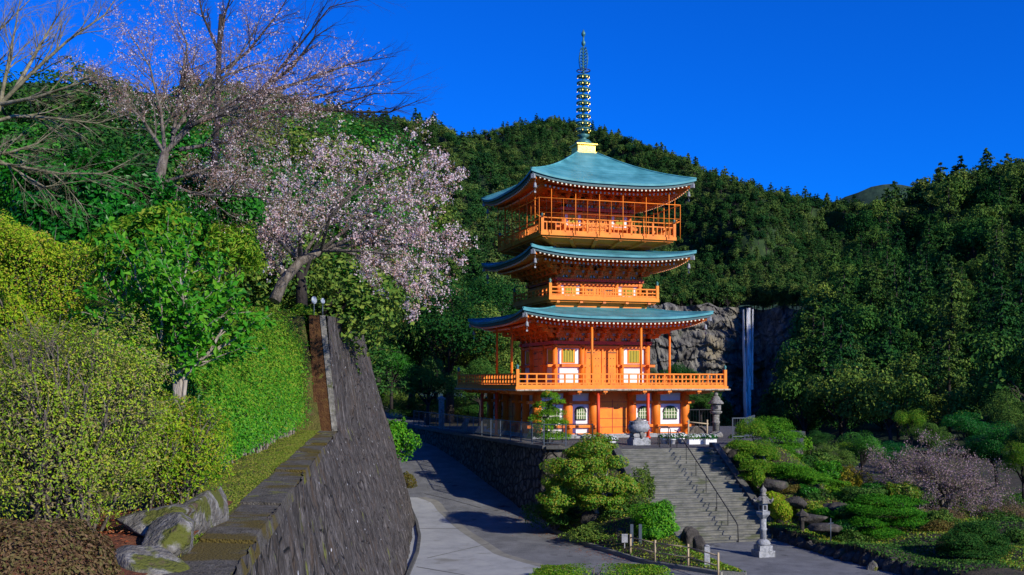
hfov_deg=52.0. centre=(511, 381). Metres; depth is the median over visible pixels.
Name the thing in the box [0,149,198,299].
camellia bush
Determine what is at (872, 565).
boulder
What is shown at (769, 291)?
mountain forest
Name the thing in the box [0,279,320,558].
grass bank
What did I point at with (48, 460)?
sparse bush
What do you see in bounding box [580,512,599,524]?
boulder
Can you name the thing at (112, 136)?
broadleaf tree
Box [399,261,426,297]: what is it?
conifer tree
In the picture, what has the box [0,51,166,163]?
broadleaf tree
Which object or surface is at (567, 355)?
window
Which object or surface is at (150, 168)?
broadleaf tree
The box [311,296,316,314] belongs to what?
round lamp
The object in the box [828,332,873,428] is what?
conifer tree
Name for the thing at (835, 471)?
leafy shrub
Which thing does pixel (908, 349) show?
conifer tree
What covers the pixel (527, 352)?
window
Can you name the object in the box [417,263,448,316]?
conifer tree
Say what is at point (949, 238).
conifer tree
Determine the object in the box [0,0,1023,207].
sky
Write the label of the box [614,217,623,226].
window
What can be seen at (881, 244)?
conifer tree
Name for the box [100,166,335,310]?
broadleaf tree
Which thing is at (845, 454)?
broadleaf tree
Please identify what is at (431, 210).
broadleaf tree
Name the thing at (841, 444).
broadleaf tree
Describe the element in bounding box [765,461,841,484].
spreading pine
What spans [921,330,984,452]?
conifer tree
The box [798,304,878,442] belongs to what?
conifer tree
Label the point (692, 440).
flower planter
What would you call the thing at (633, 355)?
window
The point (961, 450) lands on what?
ground
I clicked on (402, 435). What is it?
leafy shrub
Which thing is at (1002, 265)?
conifer tree
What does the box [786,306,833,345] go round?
forest tree
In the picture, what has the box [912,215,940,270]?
conifer tree
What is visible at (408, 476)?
clipped mound
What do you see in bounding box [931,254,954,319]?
conifer tree
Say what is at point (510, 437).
iron fence
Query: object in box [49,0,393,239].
cherry tree
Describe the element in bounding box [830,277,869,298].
forest tree
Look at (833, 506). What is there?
boulder
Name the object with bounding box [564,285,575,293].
window
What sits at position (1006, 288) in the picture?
conifer tree
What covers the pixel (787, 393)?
forest tree
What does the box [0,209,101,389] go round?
lime bush
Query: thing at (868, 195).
distant ridge
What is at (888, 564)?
garden kerb wall
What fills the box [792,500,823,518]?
leafy shrub
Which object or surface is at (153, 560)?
boulder
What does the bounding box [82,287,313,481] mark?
long hedge
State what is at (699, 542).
boulder
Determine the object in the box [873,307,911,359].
conifer tree
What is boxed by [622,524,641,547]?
notice board
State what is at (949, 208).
conifer tree
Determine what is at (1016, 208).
forest tree
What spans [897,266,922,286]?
forest tree
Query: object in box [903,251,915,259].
forest tree
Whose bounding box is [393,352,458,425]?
broadleaf tree
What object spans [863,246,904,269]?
forest tree
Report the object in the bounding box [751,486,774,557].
stone lantern
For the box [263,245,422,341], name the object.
broadleaf tree
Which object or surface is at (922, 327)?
forest tree
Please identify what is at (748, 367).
waterfall
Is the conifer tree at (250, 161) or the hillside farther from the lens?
the hillside
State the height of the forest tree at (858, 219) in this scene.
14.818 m
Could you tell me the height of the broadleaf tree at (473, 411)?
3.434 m
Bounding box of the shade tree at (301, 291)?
[277,200,335,305]
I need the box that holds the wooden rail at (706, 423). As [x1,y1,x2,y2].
[687,420,708,438]
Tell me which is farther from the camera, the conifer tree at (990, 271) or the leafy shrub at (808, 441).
the conifer tree at (990, 271)
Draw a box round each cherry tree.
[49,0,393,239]
[206,113,477,321]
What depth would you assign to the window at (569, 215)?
62.58 m
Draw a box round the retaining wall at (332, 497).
[163,314,414,574]
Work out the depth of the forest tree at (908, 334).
200.62 m
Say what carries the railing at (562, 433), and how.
on the terrace paving
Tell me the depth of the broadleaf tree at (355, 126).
57.93 m
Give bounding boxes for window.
[526,351,528,364]
[548,349,551,363]
[561,349,574,362]
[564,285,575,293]
[568,214,577,224]
[574,406,585,419]
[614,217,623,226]
[622,287,633,295]
[627,349,639,363]
[638,406,645,418]
[663,406,677,418]
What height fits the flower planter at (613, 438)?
0.559 m
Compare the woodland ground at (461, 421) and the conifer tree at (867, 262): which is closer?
the woodland ground at (461, 421)
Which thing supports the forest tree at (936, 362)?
on the hillside
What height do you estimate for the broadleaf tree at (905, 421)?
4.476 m
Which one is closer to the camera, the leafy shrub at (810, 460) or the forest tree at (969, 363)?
the leafy shrub at (810, 460)
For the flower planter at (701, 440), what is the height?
0.564 m
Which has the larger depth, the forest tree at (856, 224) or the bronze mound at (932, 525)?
the forest tree at (856, 224)
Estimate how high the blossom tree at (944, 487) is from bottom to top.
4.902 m
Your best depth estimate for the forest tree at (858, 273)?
261.14 m
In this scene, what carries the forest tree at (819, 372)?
on the hillside
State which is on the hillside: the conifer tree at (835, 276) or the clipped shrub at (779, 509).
the conifer tree at (835, 276)
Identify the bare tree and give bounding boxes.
[0,0,172,231]
[184,0,449,174]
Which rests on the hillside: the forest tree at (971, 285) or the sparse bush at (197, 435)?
the forest tree at (971, 285)
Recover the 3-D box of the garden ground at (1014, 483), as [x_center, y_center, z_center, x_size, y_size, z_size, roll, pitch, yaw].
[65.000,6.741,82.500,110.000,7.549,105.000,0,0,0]
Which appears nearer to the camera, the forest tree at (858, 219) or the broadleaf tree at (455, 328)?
the broadleaf tree at (455, 328)
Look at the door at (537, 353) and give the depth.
64.41 m
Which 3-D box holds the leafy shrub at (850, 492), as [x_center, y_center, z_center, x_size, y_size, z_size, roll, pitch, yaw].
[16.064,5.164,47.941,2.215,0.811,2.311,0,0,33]
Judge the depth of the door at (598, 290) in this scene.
62.66 m
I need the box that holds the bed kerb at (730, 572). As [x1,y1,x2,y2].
[559,531,745,574]
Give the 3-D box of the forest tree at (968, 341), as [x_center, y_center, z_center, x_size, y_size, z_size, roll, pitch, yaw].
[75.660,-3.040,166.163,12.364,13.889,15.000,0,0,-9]
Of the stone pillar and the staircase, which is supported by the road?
the staircase
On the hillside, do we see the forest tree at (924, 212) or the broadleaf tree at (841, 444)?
the forest tree at (924, 212)
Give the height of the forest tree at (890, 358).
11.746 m
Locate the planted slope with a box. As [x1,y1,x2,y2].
[544,468,730,570]
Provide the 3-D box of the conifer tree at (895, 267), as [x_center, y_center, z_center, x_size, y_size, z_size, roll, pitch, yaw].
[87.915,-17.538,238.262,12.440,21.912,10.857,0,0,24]
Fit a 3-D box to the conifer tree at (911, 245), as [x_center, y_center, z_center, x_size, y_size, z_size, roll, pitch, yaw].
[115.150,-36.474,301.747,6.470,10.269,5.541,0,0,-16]
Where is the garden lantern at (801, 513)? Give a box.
[796,509,807,533]
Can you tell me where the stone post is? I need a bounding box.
[704,545,709,566]
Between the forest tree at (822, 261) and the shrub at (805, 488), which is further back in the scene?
the forest tree at (822, 261)
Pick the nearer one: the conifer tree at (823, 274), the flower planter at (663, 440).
the flower planter at (663, 440)
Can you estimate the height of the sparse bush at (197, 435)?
1.266 m
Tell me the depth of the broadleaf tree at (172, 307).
12.10 m
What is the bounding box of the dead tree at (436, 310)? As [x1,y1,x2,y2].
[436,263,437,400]
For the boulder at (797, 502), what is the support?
on the garden ground at (1014, 483)
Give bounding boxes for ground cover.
[545,471,745,571]
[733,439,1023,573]
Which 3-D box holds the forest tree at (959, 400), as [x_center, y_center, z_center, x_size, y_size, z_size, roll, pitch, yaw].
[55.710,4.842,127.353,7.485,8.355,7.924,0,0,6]
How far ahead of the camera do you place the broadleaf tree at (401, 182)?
66.84 m
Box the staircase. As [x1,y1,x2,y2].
[611,442,777,542]
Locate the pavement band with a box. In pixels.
[418,497,547,566]
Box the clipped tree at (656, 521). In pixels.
[625,498,679,539]
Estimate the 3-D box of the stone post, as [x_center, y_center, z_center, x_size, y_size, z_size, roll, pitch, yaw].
[7.158,6.428,38.542,0.200,0.895,0.200,0,0,0]
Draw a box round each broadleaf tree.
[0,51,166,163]
[0,63,224,164]
[0,144,144,267]
[2,141,244,279]
[51,108,164,186]
[60,207,276,438]
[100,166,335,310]
[107,116,355,240]
[137,81,334,169]
[151,209,443,380]
[182,109,384,198]
[196,99,433,201]
[221,162,442,304]
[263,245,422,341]
[286,99,419,223]
[292,192,423,254]
[358,142,465,245]
[366,295,455,416]
[367,209,421,269]
[370,230,438,328]
[373,343,416,408]
[379,186,441,238]
[381,391,426,411]
[384,268,508,421]
[386,395,445,418]
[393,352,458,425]
[410,300,520,395]
[423,393,476,420]
[447,355,510,425]
[448,271,526,318]
[454,401,486,422]
[475,333,520,382]
[650,360,705,382]
[689,391,722,425]
[806,430,833,449]
[813,439,859,468]
[835,429,886,483]
[835,440,852,460]
[876,440,912,478]
[892,408,928,452]
[909,420,953,456]
[940,410,991,461]
[962,420,1023,487]
[979,384,1023,454]
[992,441,1023,499]
[1002,421,1023,471]
[1017,418,1023,446]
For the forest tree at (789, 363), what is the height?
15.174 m
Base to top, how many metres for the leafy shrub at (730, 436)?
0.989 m
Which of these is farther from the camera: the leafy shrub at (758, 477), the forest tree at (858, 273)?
the forest tree at (858, 273)
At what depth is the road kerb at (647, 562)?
40.26 m
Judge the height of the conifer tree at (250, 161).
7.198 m
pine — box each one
[526,390,571,444]
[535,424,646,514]
[724,417,781,480]
[750,415,807,460]
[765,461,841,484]
[835,493,929,541]
[933,519,1013,558]
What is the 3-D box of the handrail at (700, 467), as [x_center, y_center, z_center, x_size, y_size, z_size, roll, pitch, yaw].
[8.246,4.516,48.858,1.130,4.572,9.061,0,0,-11]
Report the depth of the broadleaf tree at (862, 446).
65.82 m
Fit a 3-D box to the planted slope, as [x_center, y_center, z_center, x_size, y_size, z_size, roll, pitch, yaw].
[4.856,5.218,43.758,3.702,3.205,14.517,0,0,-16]
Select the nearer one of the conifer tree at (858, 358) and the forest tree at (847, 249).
the conifer tree at (858, 358)
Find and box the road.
[384,409,900,574]
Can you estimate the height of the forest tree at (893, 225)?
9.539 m
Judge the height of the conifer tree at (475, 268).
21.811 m
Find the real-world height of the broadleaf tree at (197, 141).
9.570 m
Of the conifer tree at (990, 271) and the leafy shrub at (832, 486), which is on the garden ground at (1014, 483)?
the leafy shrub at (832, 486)
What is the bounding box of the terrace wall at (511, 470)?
[394,424,609,517]
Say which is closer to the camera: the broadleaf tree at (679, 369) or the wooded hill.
the broadleaf tree at (679, 369)
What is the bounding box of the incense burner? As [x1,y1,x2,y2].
[627,417,650,444]
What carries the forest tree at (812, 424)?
on the hillside
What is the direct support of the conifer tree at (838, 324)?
on the hillside
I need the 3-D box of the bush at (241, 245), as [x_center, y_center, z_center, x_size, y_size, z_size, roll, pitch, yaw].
[-5.312,-2.432,20.074,1.274,1.329,1.494,0,0,0]
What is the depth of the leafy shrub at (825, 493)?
47.74 m
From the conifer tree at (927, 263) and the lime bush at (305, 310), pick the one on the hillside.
the conifer tree at (927, 263)
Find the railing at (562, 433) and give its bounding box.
[531,424,592,442]
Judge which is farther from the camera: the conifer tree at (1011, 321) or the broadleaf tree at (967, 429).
the conifer tree at (1011, 321)
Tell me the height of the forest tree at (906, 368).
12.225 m
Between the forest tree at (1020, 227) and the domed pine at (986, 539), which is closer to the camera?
the domed pine at (986, 539)
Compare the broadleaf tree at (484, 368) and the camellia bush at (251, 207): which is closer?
the camellia bush at (251, 207)
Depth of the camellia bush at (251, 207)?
20.49 m
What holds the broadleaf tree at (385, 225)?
on the grass bank
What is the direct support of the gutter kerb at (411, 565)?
on the concrete path
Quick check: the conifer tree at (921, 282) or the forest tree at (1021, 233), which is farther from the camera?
the forest tree at (1021, 233)
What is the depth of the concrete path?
41.91 m
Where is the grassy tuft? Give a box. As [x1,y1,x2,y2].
[778,483,800,493]
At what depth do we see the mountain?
724.59 m
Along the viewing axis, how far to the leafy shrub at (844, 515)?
45.11 m
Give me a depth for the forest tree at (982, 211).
284.06 m
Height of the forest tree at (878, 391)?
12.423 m
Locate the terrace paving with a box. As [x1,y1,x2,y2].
[425,426,804,448]
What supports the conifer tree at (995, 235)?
on the hillside
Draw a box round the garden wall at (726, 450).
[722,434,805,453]
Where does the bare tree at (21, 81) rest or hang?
on the grass bank
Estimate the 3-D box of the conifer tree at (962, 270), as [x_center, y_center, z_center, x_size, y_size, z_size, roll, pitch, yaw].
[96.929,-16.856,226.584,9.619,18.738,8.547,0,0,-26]
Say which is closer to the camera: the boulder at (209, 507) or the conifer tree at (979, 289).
the boulder at (209, 507)
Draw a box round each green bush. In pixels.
[65,200,210,317]
[308,256,394,331]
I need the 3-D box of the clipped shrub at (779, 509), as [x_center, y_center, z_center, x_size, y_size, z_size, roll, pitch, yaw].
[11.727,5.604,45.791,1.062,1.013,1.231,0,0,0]
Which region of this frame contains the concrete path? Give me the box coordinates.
[407,497,539,574]
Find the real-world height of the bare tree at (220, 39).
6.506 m
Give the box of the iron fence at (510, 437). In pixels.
[413,410,566,445]
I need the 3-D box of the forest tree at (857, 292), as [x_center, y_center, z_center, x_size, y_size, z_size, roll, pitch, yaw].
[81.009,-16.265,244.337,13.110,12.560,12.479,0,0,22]
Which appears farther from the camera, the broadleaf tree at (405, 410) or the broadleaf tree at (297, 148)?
the broadleaf tree at (405, 410)
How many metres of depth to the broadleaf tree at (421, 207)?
97.17 m
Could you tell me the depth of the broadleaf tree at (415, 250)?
98.94 m
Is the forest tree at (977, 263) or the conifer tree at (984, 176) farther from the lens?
the conifer tree at (984, 176)
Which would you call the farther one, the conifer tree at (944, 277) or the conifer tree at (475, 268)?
the conifer tree at (944, 277)
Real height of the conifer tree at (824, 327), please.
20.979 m
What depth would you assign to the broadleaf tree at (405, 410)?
96.98 m
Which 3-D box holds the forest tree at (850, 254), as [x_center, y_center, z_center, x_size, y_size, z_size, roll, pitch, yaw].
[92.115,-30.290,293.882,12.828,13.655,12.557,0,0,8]
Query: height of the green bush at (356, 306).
3.273 m
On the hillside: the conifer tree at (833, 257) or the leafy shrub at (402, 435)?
the conifer tree at (833, 257)
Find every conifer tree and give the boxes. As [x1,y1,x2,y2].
[139,120,196,176]
[163,70,211,136]
[228,154,292,309]
[365,315,430,401]
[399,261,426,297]
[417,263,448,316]
[432,238,469,313]
[458,244,486,305]
[794,298,822,351]
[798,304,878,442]
[800,309,843,378]
[804,302,824,343]
[818,265,829,288]
[818,365,864,431]
[821,239,842,289]
[824,261,860,310]
[826,324,839,348]
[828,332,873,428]
[831,272,838,289]
[833,310,843,342]
[848,232,872,267]
[851,246,861,265]
[854,346,872,407]
[855,261,883,318]
[862,245,873,266]
[862,255,872,285]
[868,259,888,306]
[869,202,904,252]
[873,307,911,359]
[874,233,886,265]
[874,246,904,295]
[878,257,912,318]
[879,271,907,334]
[882,259,927,353]
[888,220,911,259]
[895,337,905,360]
[900,259,938,340]
[903,211,920,250]
[905,337,920,357]
[906,246,935,294]
[908,237,916,252]
[911,358,934,422]
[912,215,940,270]
[913,254,938,305]
[920,331,938,357]
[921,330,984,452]
[922,340,952,404]
[924,256,974,352]
[927,254,967,333]
[930,174,966,235]
[930,325,947,359]
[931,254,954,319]
[933,231,972,286]
[935,322,951,354]
[944,338,972,390]
[952,324,972,375]
[954,261,975,317]
[962,170,986,210]
[963,253,1010,335]
[963,276,987,332]
[967,273,1023,383]
[974,224,1015,288]
[978,169,991,202]
[979,208,1022,268]
[979,285,1023,351]
[985,262,1009,309]
[988,176,1013,229]
[999,252,1023,325]
[1001,368,1023,409]
[1002,178,1022,225]
[1003,227,1023,281]
[1009,227,1023,283]
[1011,205,1023,231]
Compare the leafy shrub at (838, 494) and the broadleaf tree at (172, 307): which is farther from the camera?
the leafy shrub at (838, 494)
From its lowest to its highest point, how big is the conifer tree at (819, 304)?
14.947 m
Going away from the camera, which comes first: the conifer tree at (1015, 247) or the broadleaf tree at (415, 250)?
the broadleaf tree at (415, 250)
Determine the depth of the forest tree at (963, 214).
302.03 m
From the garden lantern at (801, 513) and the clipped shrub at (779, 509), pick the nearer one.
the garden lantern at (801, 513)
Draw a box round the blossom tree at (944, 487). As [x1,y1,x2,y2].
[847,429,1023,515]
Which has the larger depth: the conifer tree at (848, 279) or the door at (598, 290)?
the conifer tree at (848, 279)
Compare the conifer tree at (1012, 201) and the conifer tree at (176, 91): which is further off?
the conifer tree at (1012, 201)
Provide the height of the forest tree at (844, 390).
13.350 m
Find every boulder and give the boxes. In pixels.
[115,504,195,536]
[115,545,189,574]
[141,512,194,556]
[182,487,228,535]
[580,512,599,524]
[614,528,625,536]
[679,526,699,547]
[692,535,706,553]
[727,449,741,462]
[761,479,788,491]
[785,496,806,509]
[798,514,827,523]
[807,523,842,531]
[823,502,848,516]
[866,560,877,570]
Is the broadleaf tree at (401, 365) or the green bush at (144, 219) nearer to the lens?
the green bush at (144, 219)
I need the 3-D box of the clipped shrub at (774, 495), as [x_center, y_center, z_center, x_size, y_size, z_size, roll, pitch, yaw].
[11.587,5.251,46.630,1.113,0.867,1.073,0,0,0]
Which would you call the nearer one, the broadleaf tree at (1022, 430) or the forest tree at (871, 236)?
the broadleaf tree at (1022, 430)
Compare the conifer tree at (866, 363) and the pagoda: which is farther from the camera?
the conifer tree at (866, 363)
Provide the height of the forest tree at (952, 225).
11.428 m
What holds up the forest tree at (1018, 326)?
on the hillside
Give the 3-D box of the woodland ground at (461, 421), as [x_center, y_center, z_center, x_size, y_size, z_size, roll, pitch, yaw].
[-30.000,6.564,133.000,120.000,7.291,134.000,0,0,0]
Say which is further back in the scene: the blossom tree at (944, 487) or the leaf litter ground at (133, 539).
the blossom tree at (944, 487)
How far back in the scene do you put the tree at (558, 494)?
44.95 m
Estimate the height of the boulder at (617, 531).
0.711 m
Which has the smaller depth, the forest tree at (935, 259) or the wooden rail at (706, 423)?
the wooden rail at (706, 423)
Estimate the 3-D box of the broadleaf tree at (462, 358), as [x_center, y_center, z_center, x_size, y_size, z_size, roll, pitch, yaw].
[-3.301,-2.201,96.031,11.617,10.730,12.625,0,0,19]
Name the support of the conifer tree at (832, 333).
on the hillside
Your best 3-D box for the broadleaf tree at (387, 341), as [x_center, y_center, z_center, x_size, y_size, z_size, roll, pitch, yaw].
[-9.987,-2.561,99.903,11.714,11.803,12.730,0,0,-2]
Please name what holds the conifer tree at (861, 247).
on the hillside
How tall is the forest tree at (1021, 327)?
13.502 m
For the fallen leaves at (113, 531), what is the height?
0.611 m
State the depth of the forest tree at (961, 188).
306.60 m
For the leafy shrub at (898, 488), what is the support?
on the garden ground at (1014, 483)
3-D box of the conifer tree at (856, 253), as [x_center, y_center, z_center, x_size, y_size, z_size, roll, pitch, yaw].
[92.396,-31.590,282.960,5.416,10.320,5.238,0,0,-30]
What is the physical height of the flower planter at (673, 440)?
0.559 m
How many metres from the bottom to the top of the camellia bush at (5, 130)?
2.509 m
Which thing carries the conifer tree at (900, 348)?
on the hillside
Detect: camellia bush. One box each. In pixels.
[0,119,113,218]
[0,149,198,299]
[165,162,266,267]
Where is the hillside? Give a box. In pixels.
[807,192,1023,448]
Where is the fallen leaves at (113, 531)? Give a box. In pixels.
[0,489,157,573]
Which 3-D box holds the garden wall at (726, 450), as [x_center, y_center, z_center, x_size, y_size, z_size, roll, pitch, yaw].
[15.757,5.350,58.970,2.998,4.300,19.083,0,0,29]
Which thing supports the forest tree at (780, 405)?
on the hillside
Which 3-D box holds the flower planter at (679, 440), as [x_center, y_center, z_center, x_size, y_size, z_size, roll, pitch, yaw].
[8.842,2.921,54.995,0.719,0.558,0.612,0,0,-17]
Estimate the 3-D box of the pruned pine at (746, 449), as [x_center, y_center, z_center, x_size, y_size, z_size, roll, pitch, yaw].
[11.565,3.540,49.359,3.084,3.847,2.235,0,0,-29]
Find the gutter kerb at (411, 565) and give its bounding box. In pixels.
[406,508,420,574]
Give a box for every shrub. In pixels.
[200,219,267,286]
[387,417,421,462]
[520,500,576,529]
[557,521,611,542]
[598,495,646,520]
[631,462,655,499]
[728,434,750,438]
[750,480,767,492]
[752,466,765,487]
[766,491,784,509]
[769,499,793,521]
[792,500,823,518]
[796,483,819,498]
[797,435,813,449]
[800,454,820,468]
[803,447,836,466]
[806,488,833,500]
[808,507,841,522]
[813,460,845,481]
[824,481,851,493]
[831,491,855,502]
[832,519,859,533]
[833,529,879,542]
[835,506,876,522]
[838,464,873,487]
[839,485,888,501]
[860,481,884,491]
[882,480,923,500]
[919,509,962,526]
[924,506,967,521]
[973,509,1021,521]
[983,500,1023,516]
[1004,526,1023,543]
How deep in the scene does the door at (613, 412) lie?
60.74 m
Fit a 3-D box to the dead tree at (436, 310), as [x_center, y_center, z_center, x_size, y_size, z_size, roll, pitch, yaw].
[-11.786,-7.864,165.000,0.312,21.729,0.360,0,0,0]
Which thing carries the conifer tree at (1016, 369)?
on the hillside
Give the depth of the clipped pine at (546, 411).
53.21 m
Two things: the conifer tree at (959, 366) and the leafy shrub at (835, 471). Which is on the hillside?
the conifer tree at (959, 366)
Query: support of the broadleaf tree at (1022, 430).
on the garden ground at (1014, 483)
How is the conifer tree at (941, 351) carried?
on the hillside
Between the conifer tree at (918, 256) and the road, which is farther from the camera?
the conifer tree at (918, 256)
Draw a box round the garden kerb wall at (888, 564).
[777,531,938,574]
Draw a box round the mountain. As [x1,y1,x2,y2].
[0,82,856,305]
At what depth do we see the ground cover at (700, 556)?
41.40 m
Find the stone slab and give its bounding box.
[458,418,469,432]
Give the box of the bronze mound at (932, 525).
[919,518,953,532]
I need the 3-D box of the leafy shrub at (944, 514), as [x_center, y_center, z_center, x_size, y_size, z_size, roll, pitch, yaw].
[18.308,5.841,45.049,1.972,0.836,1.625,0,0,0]
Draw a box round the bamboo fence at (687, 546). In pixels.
[629,534,718,574]
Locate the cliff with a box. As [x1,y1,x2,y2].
[647,302,810,425]
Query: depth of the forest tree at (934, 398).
139.89 m
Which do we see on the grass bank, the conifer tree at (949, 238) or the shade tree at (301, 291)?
the shade tree at (301, 291)
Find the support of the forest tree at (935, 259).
on the hillside
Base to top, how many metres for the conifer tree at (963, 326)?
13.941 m
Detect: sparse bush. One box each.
[0,301,184,534]
[119,388,237,510]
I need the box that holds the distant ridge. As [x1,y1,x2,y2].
[717,184,910,309]
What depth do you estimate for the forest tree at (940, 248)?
289.13 m
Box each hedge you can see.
[0,517,123,574]
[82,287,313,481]
[528,563,673,574]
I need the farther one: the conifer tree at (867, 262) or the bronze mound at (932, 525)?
the conifer tree at (867, 262)
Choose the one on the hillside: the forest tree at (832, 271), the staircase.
the forest tree at (832, 271)
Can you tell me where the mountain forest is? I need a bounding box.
[182,72,1023,430]
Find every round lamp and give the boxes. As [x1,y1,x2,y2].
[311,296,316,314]
[320,298,324,314]
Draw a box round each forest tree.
[768,365,832,435]
[771,347,828,381]
[777,373,831,430]
[779,331,833,370]
[779,408,823,432]
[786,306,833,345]
[795,280,847,313]
[797,302,843,339]
[802,361,871,440]
[804,345,833,374]
[815,270,826,284]
[818,250,860,269]
[820,252,849,272]
[827,264,858,287]
[828,298,877,334]
[829,256,862,276]
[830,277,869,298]
[831,284,885,313]
[833,331,898,370]
[835,301,910,347]
[837,266,880,286]
[839,246,860,257]
[841,209,880,240]
[842,216,880,233]
[847,239,866,251]
[853,363,933,443]
[855,225,891,263]
[856,199,900,225]
[861,353,927,381]
[862,260,901,286]
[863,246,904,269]
[867,413,902,430]
[872,377,931,439]
[879,215,903,236]
[881,329,924,356]
[883,253,919,276]
[883,350,936,418]
[890,237,908,249]
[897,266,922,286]
[899,305,938,359]
[903,209,931,238]
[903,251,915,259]
[909,248,941,281]
[909,352,954,393]
[911,208,943,235]
[913,394,952,432]
[914,241,939,250]
[914,243,943,257]
[917,301,973,338]
[920,221,973,250]
[931,173,977,222]
[939,387,1003,456]
[943,224,1008,282]
[945,220,960,236]
[948,319,1023,367]
[953,215,997,246]
[953,355,988,384]
[954,375,1013,423]
[955,268,979,283]
[957,208,975,219]
[957,278,977,292]
[959,312,986,331]
[962,203,1007,225]
[962,252,994,282]
[965,186,1022,212]
[965,295,990,310]
[967,288,989,298]
[967,328,1023,405]
[975,226,1013,257]
[979,177,1017,216]
[987,226,1023,253]
[995,315,1023,329]
[998,165,1023,204]
[1004,321,1023,357]
[1006,338,1023,387]
[1011,203,1023,220]
[1012,222,1023,232]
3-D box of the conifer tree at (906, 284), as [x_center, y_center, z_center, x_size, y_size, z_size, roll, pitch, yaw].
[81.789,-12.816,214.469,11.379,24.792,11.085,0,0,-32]
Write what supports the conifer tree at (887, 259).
on the hillside
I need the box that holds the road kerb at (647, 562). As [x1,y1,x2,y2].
[531,513,722,574]
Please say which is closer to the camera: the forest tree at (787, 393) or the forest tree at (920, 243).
the forest tree at (787, 393)
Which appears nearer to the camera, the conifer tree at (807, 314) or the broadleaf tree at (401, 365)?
the broadleaf tree at (401, 365)
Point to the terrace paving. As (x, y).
(726, 431)
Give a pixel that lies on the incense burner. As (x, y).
(640, 426)
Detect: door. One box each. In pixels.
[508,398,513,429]
[533,349,541,382]
[547,218,552,229]
[584,285,613,295]
[585,215,606,231]
[585,348,617,382]
[600,399,627,432]
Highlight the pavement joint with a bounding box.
[414,493,485,574]
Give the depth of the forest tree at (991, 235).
265.38 m
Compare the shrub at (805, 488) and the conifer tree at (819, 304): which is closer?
the shrub at (805, 488)
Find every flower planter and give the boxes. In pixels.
[608,436,618,442]
[657,433,667,443]
[665,433,677,443]
[677,432,686,442]
[685,433,701,443]
[693,433,709,443]
[701,433,718,443]
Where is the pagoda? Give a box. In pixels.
[454,29,730,438]
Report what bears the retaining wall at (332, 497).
on the road
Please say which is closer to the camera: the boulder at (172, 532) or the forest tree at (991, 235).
the boulder at (172, 532)
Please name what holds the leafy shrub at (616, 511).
on the planted slope
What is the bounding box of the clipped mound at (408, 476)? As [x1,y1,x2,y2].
[403,471,416,487]
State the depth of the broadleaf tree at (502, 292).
117.88 m
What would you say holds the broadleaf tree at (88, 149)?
on the grass bank
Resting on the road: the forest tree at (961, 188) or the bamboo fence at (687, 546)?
the bamboo fence at (687, 546)
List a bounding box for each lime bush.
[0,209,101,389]
[287,303,316,330]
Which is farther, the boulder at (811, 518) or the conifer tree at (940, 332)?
the conifer tree at (940, 332)
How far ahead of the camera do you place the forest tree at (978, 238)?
263.92 m
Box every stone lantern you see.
[708,391,723,436]
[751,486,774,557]
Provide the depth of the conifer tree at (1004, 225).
256.48 m
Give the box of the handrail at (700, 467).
[658,426,738,541]
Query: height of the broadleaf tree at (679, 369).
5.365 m
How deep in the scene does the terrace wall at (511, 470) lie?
55.70 m
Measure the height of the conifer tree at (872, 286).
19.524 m
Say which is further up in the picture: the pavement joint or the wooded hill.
the wooded hill
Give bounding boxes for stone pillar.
[438,396,444,428]
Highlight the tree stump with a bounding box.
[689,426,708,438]
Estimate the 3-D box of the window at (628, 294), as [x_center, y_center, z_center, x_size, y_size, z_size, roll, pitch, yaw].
[6.971,-5.450,63.209,0.769,0.540,0.100,0,0,-17]
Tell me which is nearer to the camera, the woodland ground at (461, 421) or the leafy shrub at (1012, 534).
the leafy shrub at (1012, 534)
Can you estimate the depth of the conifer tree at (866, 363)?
163.32 m
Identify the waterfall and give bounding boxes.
[742,308,753,424]
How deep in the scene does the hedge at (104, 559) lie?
5.29 m
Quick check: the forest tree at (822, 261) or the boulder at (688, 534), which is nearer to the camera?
the boulder at (688, 534)
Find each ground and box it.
[0,492,232,574]
[394,397,702,448]
[420,393,1008,453]
[734,442,1023,574]
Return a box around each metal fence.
[689,409,719,429]
[732,415,754,438]
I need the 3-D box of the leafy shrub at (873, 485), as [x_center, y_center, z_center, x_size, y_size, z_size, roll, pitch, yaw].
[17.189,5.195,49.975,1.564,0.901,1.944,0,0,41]
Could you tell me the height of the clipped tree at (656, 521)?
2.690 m
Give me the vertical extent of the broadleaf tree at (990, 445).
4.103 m
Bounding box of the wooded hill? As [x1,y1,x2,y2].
[4,96,527,392]
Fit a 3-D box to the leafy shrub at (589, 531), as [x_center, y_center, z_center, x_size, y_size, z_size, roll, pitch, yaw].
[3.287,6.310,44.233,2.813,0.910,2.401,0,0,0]
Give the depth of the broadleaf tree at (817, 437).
89.56 m
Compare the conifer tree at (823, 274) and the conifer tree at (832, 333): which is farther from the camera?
the conifer tree at (823, 274)
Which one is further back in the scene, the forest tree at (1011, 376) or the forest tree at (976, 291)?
the forest tree at (976, 291)
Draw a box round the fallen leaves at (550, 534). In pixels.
[470,480,688,571]
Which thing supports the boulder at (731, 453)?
on the garden ground at (1014, 483)
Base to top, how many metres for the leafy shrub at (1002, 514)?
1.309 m
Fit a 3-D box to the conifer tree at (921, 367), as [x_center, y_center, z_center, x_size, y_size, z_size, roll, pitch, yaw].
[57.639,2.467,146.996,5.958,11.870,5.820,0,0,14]

